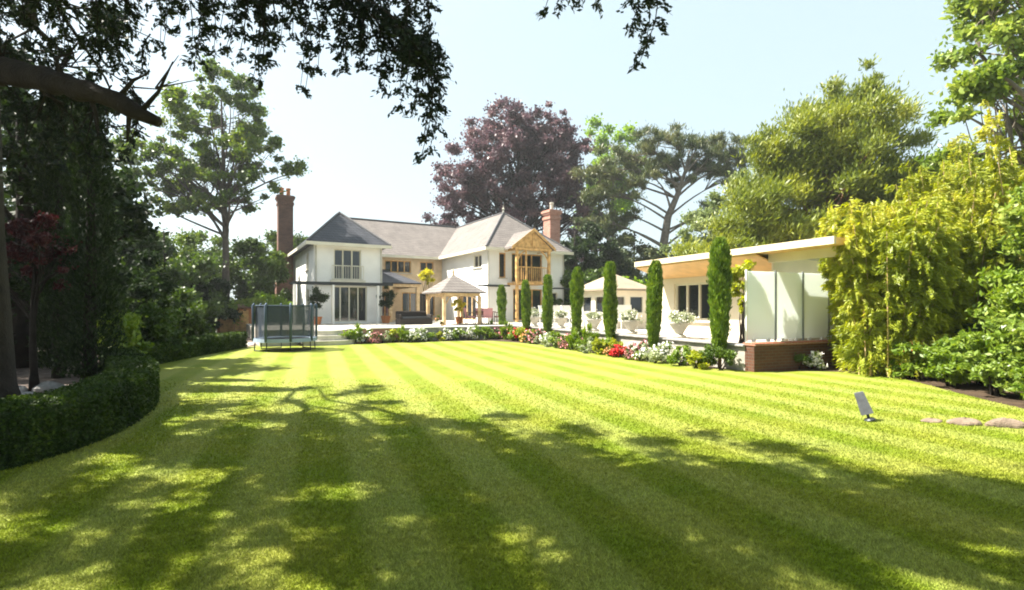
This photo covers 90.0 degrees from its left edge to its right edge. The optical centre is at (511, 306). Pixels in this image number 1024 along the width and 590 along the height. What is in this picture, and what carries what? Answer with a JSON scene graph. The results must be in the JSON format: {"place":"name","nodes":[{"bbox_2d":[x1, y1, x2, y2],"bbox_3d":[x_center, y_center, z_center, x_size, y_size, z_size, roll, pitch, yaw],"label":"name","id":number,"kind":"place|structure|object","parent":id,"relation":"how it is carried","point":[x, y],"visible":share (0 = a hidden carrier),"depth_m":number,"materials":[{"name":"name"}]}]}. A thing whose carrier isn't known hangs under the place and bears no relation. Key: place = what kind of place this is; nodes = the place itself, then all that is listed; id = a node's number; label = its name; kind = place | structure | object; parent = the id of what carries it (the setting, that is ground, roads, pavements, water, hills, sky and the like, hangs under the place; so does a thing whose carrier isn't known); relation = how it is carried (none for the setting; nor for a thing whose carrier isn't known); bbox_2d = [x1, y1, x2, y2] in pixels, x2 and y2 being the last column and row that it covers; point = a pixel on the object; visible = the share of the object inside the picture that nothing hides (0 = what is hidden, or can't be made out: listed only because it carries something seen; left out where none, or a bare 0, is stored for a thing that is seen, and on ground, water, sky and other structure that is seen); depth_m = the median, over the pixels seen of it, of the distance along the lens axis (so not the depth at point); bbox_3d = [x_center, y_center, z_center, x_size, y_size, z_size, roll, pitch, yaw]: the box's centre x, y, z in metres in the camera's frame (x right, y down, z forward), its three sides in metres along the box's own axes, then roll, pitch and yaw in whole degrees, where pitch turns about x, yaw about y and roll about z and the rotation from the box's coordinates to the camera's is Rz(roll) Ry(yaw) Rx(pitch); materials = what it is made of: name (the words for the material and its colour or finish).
{"place":"outdoors","nodes":[
{"label":"outdoors","id":0,"kind":"place"},
{"bbox_2d":[16,329,257,466],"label":"woodland floor","id":1,"kind":"structure","parent":0,"point":[44,373],"depth_m":11.75,"materials":[{"name":"brown soil"}]},
{"bbox_2d":[5,210,82,391],"bbox_3d":[-9.170,-0.087,9.525,1.939,3.382,1.460,0,0,0],"label":"red maple","id":2,"kind":"object","parent":1,"relation":"on","point":[23,230],"visible":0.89,"depth_m":9.54,"materials":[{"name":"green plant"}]},
{"bbox_2d":[31,381,64,392],"bbox_3d":[-8.750,1.540,9.654,0.567,0.304,0.353,0,0,0],"label":"grey rock","id":3,"kind":"object","parent":1,"relation":"on","point":[43,386],"visible":0.55,"depth_m":9.54,"materials":[{"name":"stone"}]},
{"bbox_2d":[25,101,83,378],"bbox_3d":[-10.211,-1.790,11.528,0.989,6.782,1.063,0,0,0],"label":"dark conifer","id":4,"kind":"object","parent":1,"relation":"on","point":[50,176],"visible":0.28,"depth_m":11.30,"materials":[{"name":"green plant"}]},
{"bbox_2d":[6,207,116,365],"bbox_3d":[-13.151,-0.695,13.581,4.428,4.905,4.365,0,0,-34],"label":"woodland tree","id":5,"kind":"object","parent":1,"relation":"on","point":[18,284],"visible":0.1,"depth_m":12.66,"materials":[{"name":"green plant"}]},
{"bbox_2d":[43,77,128,379],"bbox_3d":[-8.456,-1.496,10.250,1.266,6.194,1.326,0,0,0],"label":"dark conifer","id":6,"kind":"object","parent":1,"relation":"on","point":[93,269],"visible":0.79,"depth_m":10.03,"materials":[{"name":"green plant"}]},
{"bbox_2d":[0,32,172,367],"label":"woodland tree","id":7,"kind":"object","parent":1,"relation":"on","point":[139,226],"visible":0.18,"depth_m":13.51,"materials":[{"name":"green plant"}]},
{"bbox_2d":[82,310,154,366],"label":"woodland bush","id":8,"kind":"object","parent":1,"relation":"on","point":[130,324],"visible":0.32,"depth_m":12.40,"materials":[{"name":"green plant"}]},
{"bbox_2d":[0,331,247,470],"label":"box hedge","id":9,"kind":"object","parent":1,"relation":"on","point":[119,394],"visible":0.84,"depth_m":6.07,"materials":[{"name":"green plant"}]},
{"bbox_2d":[81,220,177,334],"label":"woodland tree","id":10,"kind":"object","parent":1,"relation":"on","point":[128,249],"visible":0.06,"depth_m":21.26,"materials":[{"name":"green plant"}]},
{"bbox_2d":[104,248,192,330],"bbox_3d":[-12.683,-0.216,16.936,3.655,3.660,3.022,0,0,-30],"label":"woodland bush","id":11,"kind":"object","parent":1,"relation":"on","point":[154,287],"visible":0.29,"depth_m":16.91,"materials":[{"name":"green plant"}]},
{"bbox_2d":[128,301,200,353],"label":"woodland bush","id":12,"kind":"object","parent":1,"relation":"on","point":[159,323],"visible":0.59,"depth_m":14.68,"materials":[{"name":"green plant"}]},
{"bbox_2d":[131,219,203,270],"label":"woodland tree","id":13,"kind":"object","parent":1,"relation":"on","point":[187,240],"visible":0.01,"depth_m":35.31,"materials":[{"name":"green plant"}]},
{"bbox_2d":[111,221,227,319],"bbox_3d":[-17.195,-1.375,25.707,6.154,5.970,5.464,0,0,0],"label":"woodland tree","id":14,"kind":"object","parent":1,"relation":"on","point":[189,268],"visible":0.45,"depth_m":25.27,"materials":[{"name":"green plant"}]},
{"bbox_2d":[132,285,215,336],"bbox_3d":[-13.154,0.342,19.973,3.235,2.573,2.754,0,0,-16],"label":"woodland bush","id":15,"kind":"object","parent":1,"relation":"on","point":[196,322],"visible":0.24,"depth_m":19.80,"materials":[{"name":"green plant"}]},
{"bbox_2d":[161,271,245,329],"bbox_3d":[-17.280,-0.503,28.370,4.425,4.228,4.125,0,0,0],"label":"bush","id":16,"kind":"object","parent":1,"relation":"on","point":[224,287],"visible":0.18,"depth_m":28.34,"materials":[{"name":"green plant"}]},
{"bbox_2d":[174,230,245,300],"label":"woodland tree","id":17,"kind":"object","parent":1,"relation":"on","point":[217,242],"visible":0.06,"depth_m":39.17,"materials":[{"name":"green plant"}]},
{"bbox_2d":[109,54,311,296],"bbox_3d":[-18.396,-6.535,31.120,12.167,16.290,7.050,0,0,0],"label":"tall oak","id":18,"kind":"object","parent":1,"relation":"on","point":[196,196],"visible":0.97,"depth_m":30.43,"materials":[{"name":"green plant"}]},
{"bbox_2d":[217,304,254,332],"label":"garden store","id":19,"kind":"structure","parent":1,"relation":"on","point":[228,326],"depth_m":29.66,"materials":[{"name":"wood"}]},
{"bbox_2d":[220,310,248,332],"bbox_3d":[-16.051,0.860,29.602,1.500,1.320,0.028,0,0,-14],"label":"door","id":20,"kind":"structure","parent":19,"relation":"in","point":[228,326],"depth_m":29.63,"materials":[{"name":"brown wood"}]},
{"bbox_2d":[216,295,268,324],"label":"woodland bush","id":21,"kind":"object","parent":1,"relation":"on","point":[248,302],"visible":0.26,"depth_m":30.23,"materials":[{"name":"green plant"}]},
{"bbox_2d":[0,0,672,397],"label":"overhanging tree","id":22,"kind":"object","parent":1,"relation":"on","point":[56,86],"visible":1,"depth_m":5.28,"materials":[{"name":"green plant"}]},
{"bbox_2d":[0,341,1023,589],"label":"lawn","id":23,"kind":"structure","parent":0,"point":[452,363],"depth_m":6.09,"materials":[{"name":"green plant"}]},
{"bbox_2d":[252,303,317,351],"bbox_3d":[-8.400,0.722,19.000,2.200,1.736,2.200,0,0,-10],"label":"trampoline","id":24,"kind":"object","parent":23,"relation":"on","point":[290,323],"visible":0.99,"depth_m":18.22,"materials":[{"name":"fabric"}]},
{"bbox_2d":[564,327,580,349],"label":"spiky plant","id":25,"kind":"object","parent":23,"relation":"on","point":[571,338],"visible":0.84,"depth_m":18.74,"materials":[{"name":"green plant"}]},
{"bbox_2d":[591,337,606,354],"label":"leafy plant","id":26,"kind":"object","parent":23,"relation":"on","point":[597,348],"visible":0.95,"depth_m":17.18,"materials":[{"name":"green plant"}]},
{"bbox_2d":[645,345,666,362],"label":"mound plant","id":27,"kind":"object","parent":23,"relation":"on","point":[655,355],"visible":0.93,"depth_m":14.44,"materials":[{"name":"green plant"}]},
{"bbox_2d":[653,340,675,362],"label":"flowering plant","id":28,"kind":"object","parent":23,"relation":"on","point":[666,346],"visible":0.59,"depth_m":14.50,"materials":[{"name":"white plant"}]},
{"bbox_2d":[666,344,691,365],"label":"mound plant","id":29,"kind":"object","parent":23,"relation":"on","point":[674,356],"visible":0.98,"depth_m":13.80,"materials":[{"name":"green plant"}]},
{"bbox_2d":[686,349,709,368],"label":"leafy plant","id":30,"kind":"object","parent":23,"relation":"on","point":[693,357],"visible":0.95,"depth_m":13.18,"materials":[{"name":"yellow plant"}]},
{"bbox_2d":[701,343,736,369],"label":"round shrub","id":31,"kind":"object","parent":23,"relation":"on","point":[718,352],"visible":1,"depth_m":12.81,"materials":[{"name":"green plant"}]},
{"bbox_2d":[854,391,875,421],"bbox_3d":[4.934,1.407,7.161,0.150,0.420,0.165,-20,-8,24],"label":"garden lamp","id":32,"kind":"object","parent":23,"relation":"on","point":[864,406],"visible":0.86,"depth_m":7.16,"materials":[{"name":"metal"}]},
{"bbox_2d":[946,417,981,425],"bbox_3d":[6.153,1.575,6.944,0.447,0.158,0.261,0,0,0],"label":"edging rock","id":33,"kind":"object","parent":23,"relation":"on","point":[964,421],"visible":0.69,"depth_m":6.88,"materials":[{"name":"beige stone"}]},
{"bbox_2d":[984,417,1023,428],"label":"edging rock","id":34,"kind":"object","parent":23,"relation":"on","point":[1004,422],"visible":0.66,"depth_m":6.73,"materials":[{"name":"beige stone"}]},
{"bbox_2d":[0,0,1023,299],"label":"sky","id":35,"kind":"structure","parent":0,"point":[721,65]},
{"bbox_2d":[357,339,1023,408],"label":"border soil","id":36,"kind":"structure","parent":0,"point":[972,388],"depth_m":10.26,"materials":[{"name":"brown soil"}]},
{"bbox_2d":[297,330,356,345],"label":"garden steps","id":37,"kind":"structure","parent":36,"relation":"on","point":[328,337],"depth_m":21.39,"materials":[{"name":"stone"}]},
{"bbox_2d":[348,327,400,342],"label":"retaining wall","id":38,"kind":"structure","parent":36,"relation":"on","point":[381,330],"depth_m":22.95,"materials":[{"name":"beige stone"}]},
{"bbox_2d":[401,325,508,341],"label":"retaining wall","id":39,"kind":"structure","parent":36,"relation":"on","point":[435,329],"depth_m":24.62,"materials":[{"name":"grey stone"}]},
{"bbox_2d":[520,279,531,329],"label":"pencil cypress","id":40,"kind":"object","parent":36,"relation":"on","point":[526,310],"visible":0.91,"depth_m":24.15,"materials":[{"name":"green plant"}]},
{"bbox_2d":[541,274,553,332],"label":"pencil cypress","id":41,"kind":"object","parent":36,"relation":"on","point":[547,308],"visible":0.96,"depth_m":22.05,"materials":[{"name":"green plant"}]},
{"bbox_2d":[569,266,585,347],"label":"pencil cypress","id":42,"kind":"object","parent":36,"relation":"on","point":[577,287],"visible":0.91,"depth_m":19.79,"materials":[{"name":"green plant"}]},
{"bbox_2d":[580,323,599,350],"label":"spiky plant","id":43,"kind":"object","parent":36,"relation":"on","point":[585,335],"visible":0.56,"depth_m":18.44,"materials":[{"name":"green plant"}]},
{"bbox_2d":[602,261,617,337],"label":"pencil cypress","id":44,"kind":"object","parent":36,"relation":"on","point":[610,309],"visible":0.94,"depth_m":17.66,"materials":[{"name":"green plant"}]},
{"bbox_2d":[512,325,745,370],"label":"retaining wall","id":45,"kind":"structure","parent":36,"relation":"on","point":[738,360],"depth_m":14.80,"materials":[{"name":"stone"}]},
{"bbox_2d":[645,259,663,349],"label":"pencil cypress","id":46,"kind":"object","parent":36,"relation":"on","point":[654,293],"visible":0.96,"depth_m":15.54,"materials":[{"name":"green plant"}]},
{"bbox_2d":[706,236,733,368],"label":"pencil cypress","id":47,"kind":"object","parent":36,"relation":"on","point":[719,273],"visible":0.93,"depth_m":13.07,"materials":[{"name":"green plant"}]},
{"bbox_2d":[743,340,841,371],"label":"brick wall","id":48,"kind":"structure","parent":36,"relation":"on","point":[769,356],"depth_m":12.83,"materials":[{"name":"brown brick"}]},
{"bbox_2d":[745,270,837,341],"bbox_3d":[8.732,-0.025,14.124,6.164,1.830,0.070,0,0,-23],"label":"glass screen","id":49,"kind":"object","parent":48,"relation":"on","point":[782,306],"visible":0.44,"depth_m":13.46,"materials":[{"name":"white glass"}]},
{"bbox_2d":[802,349,827,369],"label":"flowering plant","id":50,"kind":"object","parent":36,"relation":"on","point":[818,362],"visible":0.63,"depth_m":12.95,"materials":[{"name":"white plant"}]},
{"bbox_2d":[817,192,931,236],"bbox_3d":[10.657,-0.701,14.636,3.598,4.780,3.593,0,0,0],"label":"bamboo","id":51,"kind":"object","parent":36,"relation":"on","point":[884,218],"visible":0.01,"depth_m":13.53,"materials":[{"name":"green plant"}]},
{"bbox_2d":[817,199,949,372],"bbox_3d":[9.153,-0.419,12.822,2.821,4.308,2.902,0,0,-36],"label":"bamboo","id":52,"kind":"object","parent":36,"relation":"on","point":[894,225],"visible":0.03,"depth_m":12.31,"materials":[{"name":"green plant"}]},
{"bbox_2d":[814,195,969,380],"bbox_3d":[8.918,-0.444,12.065,2.958,4.354,2.677,0,0,19],"label":"bamboo","id":53,"kind":"object","parent":36,"relation":"on","point":[922,279],"visible":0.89,"depth_m":11.46,"materials":[{"name":"green plant"}]},
{"bbox_2d":[884,340,933,378],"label":"border shrub","id":54,"kind":"object","parent":36,"relation":"on","point":[915,364],"visible":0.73,"depth_m":11.17,"materials":[{"name":"green plant"}]},
{"bbox_2d":[878,272,976,376],"bbox_3d":[9.671,0.464,12.302,2.374,2.648,2.599,0,0,0],"label":"bamboo","id":55,"kind":"object","parent":36,"relation":"on","point":[961,304],"visible":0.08,"depth_m":11.36,"materials":[{"name":"green plant"}]},
{"bbox_2d":[861,159,1023,260],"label":"bamboo","id":56,"kind":"object","parent":36,"relation":"on","point":[915,183],"visible":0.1,"depth_m":13.12,"materials":[{"name":"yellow plant"}]},
{"bbox_2d":[919,340,983,387],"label":"border shrub","id":57,"kind":"object","parent":36,"relation":"on","point":[953,374],"visible":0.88,"depth_m":10.11,"materials":[{"name":"green plant"}]},
{"bbox_2d":[883,192,1023,349],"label":"bamboo","id":58,"kind":"object","parent":36,"relation":"on","point":[980,259],"visible":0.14,"depth_m":11.81,"materials":[{"name":"green plant"}]},
{"bbox_2d":[913,99,1023,239],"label":"bamboo","id":59,"kind":"object","parent":36,"relation":"on","point":[966,168],"visible":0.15,"depth_m":13.57,"materials":[{"name":"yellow plant"}]},
{"bbox_2d":[950,319,991,335],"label":"border shrub","id":60,"kind":"object","parent":36,"relation":"on","point":[978,328],"visible":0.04,"depth_m":11.53,"materials":[{"name":"green plant"}]},
{"bbox_2d":[932,327,1016,385],"bbox_3d":[9.565,1.000,10.309,1.647,1.244,1.679,0,0,0],"label":"border shrub","id":61,"kind":"object","parent":36,"relation":"on","point":[970,338],"visible":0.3,"depth_m":10.22,"materials":[{"name":"green plant"}]},
{"bbox_2d":[956,344,1023,395],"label":"border shrub","id":62,"kind":"object","parent":36,"relation":"on","point":[998,376],"visible":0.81,"depth_m":9.07,"materials":[{"name":"green plant"}]},
{"bbox_2d":[964,263,1023,365],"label":"border shrub","id":63,"kind":"object","parent":36,"relation":"on","point":[1010,296],"visible":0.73,"depth_m":10.11,"materials":[{"name":"green plant"}]},
{"bbox_2d":[970,180,1023,283],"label":"laurel tree","id":64,"kind":"object","parent":36,"relation":"on","point":[1014,217],"visible":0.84,"depth_m":11.09,"materials":[{"name":"green plant"}]},
{"bbox_2d":[973,314,1023,398],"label":"border shrub","id":65,"kind":"object","parent":36,"relation":"on","point":[996,324],"visible":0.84,"depth_m":8.94,"materials":[{"name":"green plant"}]},
{"bbox_2d":[1008,366,1023,395],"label":"border shrub","id":66,"kind":"object","parent":36,"relation":"on","point":[1017,371],"visible":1,"depth_m":8.29,"materials":[{"name":"green plant"}]},
{"label":"ground","id":67,"kind":"structure","parent":0,"visible":0},
{"bbox_2d":[213,235,292,302],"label":"woodland tree","id":68,"kind":"object","parent":67,"relation":"on","point":[259,276],"visible":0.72,"depth_m":34.03,"materials":[{"name":"green plant"}]},
{"bbox_2d":[233,229,307,293],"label":"woodland tree","id":69,"kind":"object","parent":67,"relation":"on","point":[272,237],"visible":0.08,"depth_m":40.80,"materials":[{"name":"green plant"}]},
{"bbox_2d":[496,284,507,324],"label":"pencil cypress","id":70,"kind":"object","parent":67,"relation":"on","point":[501,301],"visible":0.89,"depth_m":26.91,"materials":[{"name":"green plant"}]},
{"bbox_2d":[246,319,770,345],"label":"terrace","id":71,"kind":"structure","parent":67,"relation":"on","point":[346,326],"depth_m":26.00,"materials":[{"name":"beige stone"}]},
{"bbox_2d":[254,291,296,304],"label":"woodland bush","id":72,"kind":"object","parent":71,"relation":"on","point":[273,299],"visible":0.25,"depth_m":32.73,"materials":[{"name":"green plant"}]},
{"bbox_2d":[307,286,329,324],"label":"potted tree","id":73,"kind":"object","parent":71,"relation":"on","point":[317,295],"visible":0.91,"depth_m":27.88,"materials":[{"name":"green plant"}]},
{"bbox_2d":[376,285,396,322],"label":"potted tree","id":74,"kind":"object","parent":71,"relation":"on","point":[387,302],"visible":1,"depth_m":30.41,"materials":[{"name":"green plant"}]},
{"bbox_2d":[395,311,432,324],"bbox_3d":[-5.491,0.605,28.711,1.900,0.750,0.820,0,0,-30],"label":"rattan sofa","id":75,"kind":"object","parent":71,"relation":"on","point":[413,317],"visible":1,"depth_m":28.56,"materials":[{"name":"wicker"}]},
{"bbox_2d":[275,187,573,323],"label":"house","id":76,"kind":"structure","parent":71,"relation":"on","point":[351,267],"depth_m":34.32,"materials":[{"name":"white paint"}]},
{"bbox_2d":[332,249,360,279],"bbox_3d":[-9.966,-2.530,31.012,1.770,1.900,0.240,0,0,-30],"label":"window","id":77,"kind":"structure","parent":76,"relation":"in","point":[351,258],"depth_m":31.11,"materials":[{"name":"white glass"}]},
{"bbox_2d":[331,286,366,321],"bbox_3d":[-9.909,-0.175,31.131,2.110,2.150,0.090,0,0,-30],"label":"door","id":78,"kind":"structure","parent":76,"relation":"in","point":[350,301],"depth_m":31.20,"materials":[{"name":"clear glass"}]},
{"bbox_2d":[385,260,411,273],"bbox_3d":[-8.488,-2.965,38.100,2.160,0.970,0.240,0,0,-30],"label":"window","id":79,"kind":"structure","parent":76,"relation":"in","point":[398,267],"depth_m":38.19,"materials":[{"name":"beige glass"}]},
{"bbox_2d":[402,292,435,316],"bbox_3d":[-7.102,-0.165,38.900,2.760,1.870,0.240,0,0,-30],"label":"window","id":80,"kind":"structure","parent":76,"relation":"in","point":[408,298],"depth_m":38.77,"materials":[{"name":"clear glass"}]},
{"bbox_2d":[458,296,475,319],"bbox_3d":[-3.137,-0.100,36.064,0.090,2.000,3.200,0,0,-30],"label":"door","id":81,"kind":"structure","parent":76,"relation":"in","point":[470,306],"depth_m":35.83,"materials":[{"name":"white glass"}]},
{"bbox_2d":[512,253,541,281],"bbox_3d":[0.967,-2.600,34.524,2.400,1.900,0.090,0,0,-30],"label":"door","id":82,"kind":"structure","parent":76,"relation":"in","point":[532,260],"depth_m":34.68,"materials":[{"name":"beige glass"}]},
{"bbox_2d":[513,289,541,320],"bbox_3d":[1.011,-0.150,34.549,2.300,2.100,0.090,0,0,-30],"label":"door","id":83,"kind":"structure","parent":76,"relation":"in","point":[536,294],"depth_m":34.75,"materials":[{"name":"beige glass"}]},
{"bbox_2d":[418,267,434,310],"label":"golden tree","id":84,"kind":"object","parent":71,"relation":"on","point":[425,274],"visible":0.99,"depth_m":35.31,"materials":[{"name":"yellow plant"}]},
{"bbox_2d":[422,269,485,324],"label":"garden pavilion","id":85,"kind":"structure","parent":71,"relation":"on","point":[453,285],"depth_m":28.12,"materials":[{"name":"wood"}]},
{"bbox_2d":[451,298,465,323],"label":"potted tree","id":86,"kind":"object","parent":71,"relation":"on","point":[460,306],"visible":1,"depth_m":29.87,"materials":[{"name":"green plant"}]},
{"bbox_2d":[553,310,568,328],"bbox_3d":[2.255,0.525,23.407,0.809,0.911,0.867,0,0,4],"label":"stone planter","id":87,"kind":"object","parent":71,"relation":"on","point":[561,320],"visible":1,"depth_m":23.20,"materials":[{"name":"white stone"}]},
{"bbox_2d":[553,266,603,304],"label":"garden tree","id":88,"kind":"object","parent":71,"relation":"on","point":[590,274],"visible":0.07,"depth_m":35.50,"materials":[{"name":"green plant"}]},
{"bbox_2d":[585,309,602,330],"bbox_3d":[3.364,0.527,20.797,0.869,0.906,0.743,0,0,33],"label":"stone planter","id":89,"kind":"object","parent":71,"relation":"on","point":[595,320],"visible":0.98,"depth_m":20.64,"materials":[{"name":"white stone"}]},
{"bbox_2d":[564,220,633,290],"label":"garden tree","id":90,"kind":"object","parent":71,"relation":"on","point":[610,250],"visible":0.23,"depth_m":42.92,"materials":[{"name":"green plant"}]},
{"bbox_2d":[581,275,645,328],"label":"summerhouse","id":91,"kind":"structure","parent":71,"relation":"on","point":[632,293],"depth_m":23.51,"materials":[{"name":"beige paint"}]},
{"bbox_2d":[630,296,642,312],"bbox_3d":[5.684,-0.100,23.489,0.800,0.800,0.090,0,0,-26],"label":"window","id":92,"kind":"structure","parent":91,"relation":"in","point":[636,302],"depth_m":23.54,"materials":[{"name":"white glass"}]},
{"bbox_2d":[620,308,643,333],"bbox_3d":[4.346,0.500,18.542,0.930,0.960,0.760,0,0,10],"label":"stone planter","id":93,"kind":"object","parent":71,"relation":"on","point":[630,321],"visible":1,"depth_m":18.36,"materials":[{"name":"white stone"}]},
{"bbox_2d":[665,308,698,337],"bbox_3d":[5.364,0.504,16.197,1.113,0.953,0.888,0,0,44],"label":"stone planter","id":94,"kind":"object","parent":71,"relation":"on","point":[679,325],"visible":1,"depth_m":16.08,"materials":[{"name":"white stone"}]},
{"bbox_2d":[634,236,850,341],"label":"pool house","id":95,"kind":"structure","parent":71,"relation":"on","point":[685,284],"depth_m":15.81,"materials":[{"name":"white paint"}]},
{"bbox_2d":[672,282,709,322],"bbox_3d":[6.149,-0.150,17.463,0.240,1.340,1.910,0,0,-23],"label":"window","id":96,"kind":"structure","parent":95,"relation":"in","point":[692,296],"depth_m":17.51,"materials":[{"name":"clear glass"}]},
{"bbox_2d":[730,258,756,342],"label":"climbing plant","id":97,"kind":"object","parent":71,"relation":"on","point":[738,272],"visible":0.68,"depth_m":13.81,"materials":[{"name":"yellow plant"}]},
{"bbox_2d":[421,93,615,262],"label":"copper beech","id":98,"kind":"object","parent":67,"relation":"on","point":[531,145],"visible":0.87,"depth_m":52.33,"materials":[{"name":"purple plant"}]},
{"bbox_2d":[560,230,603,301],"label":"garden tree","id":99,"kind":"object","parent":67,"relation":"on","point":[592,260],"visible":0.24,"depth_m":39.99,"materials":[{"name":"green plant"}]},
{"bbox_2d":[568,109,648,240],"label":"lime tree","id":100,"kind":"object","parent":67,"relation":"on","point":[622,204],"visible":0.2,"depth_m":65.35,"materials":[{"name":"green plant"}]},
{"bbox_2d":[609,230,671,279],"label":"garden tree","id":101,"kind":"object","parent":67,"relation":"on","point":[644,251],"visible":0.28,"depth_m":45.19,"materials":[{"name":"green plant"}]},
{"bbox_2d":[567,119,751,254],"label":"scots pine","id":102,"kind":"object","parent":67,"relation":"on","point":[608,170],"visible":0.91,"depth_m":46.71,"materials":[{"name":"green plant"}]},
{"bbox_2d":[656,167,794,254],"bbox_3d":[14.275,-3.605,32.935,9.400,10.425,6.232,0,0,0],"label":"pale tree","id":103,"kind":"object","parent":67,"relation":"on","point":[706,214],"visible":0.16,"depth_m":32.84,"materials":[{"name":"green plant"}]},
{"bbox_2d":[665,53,988,257],"bbox_3d":[16.800,-5.998,27.217,16.781,15.213,8.927,0,0,0],"label":"spreading yew","id":104,"kind":"object","parent":67,"relation":"on","point":[825,153],"visible":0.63,"depth_m":25.82,"materials":[{"name":"green plant"}]},
{"bbox_2d":[914,0,1023,184],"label":"laurel tree","id":105,"kind":"object","parent":67,"relation":"on","point":[999,78],"visible":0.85,"depth_m":15.37,"materials":[{"name":"green plant"}]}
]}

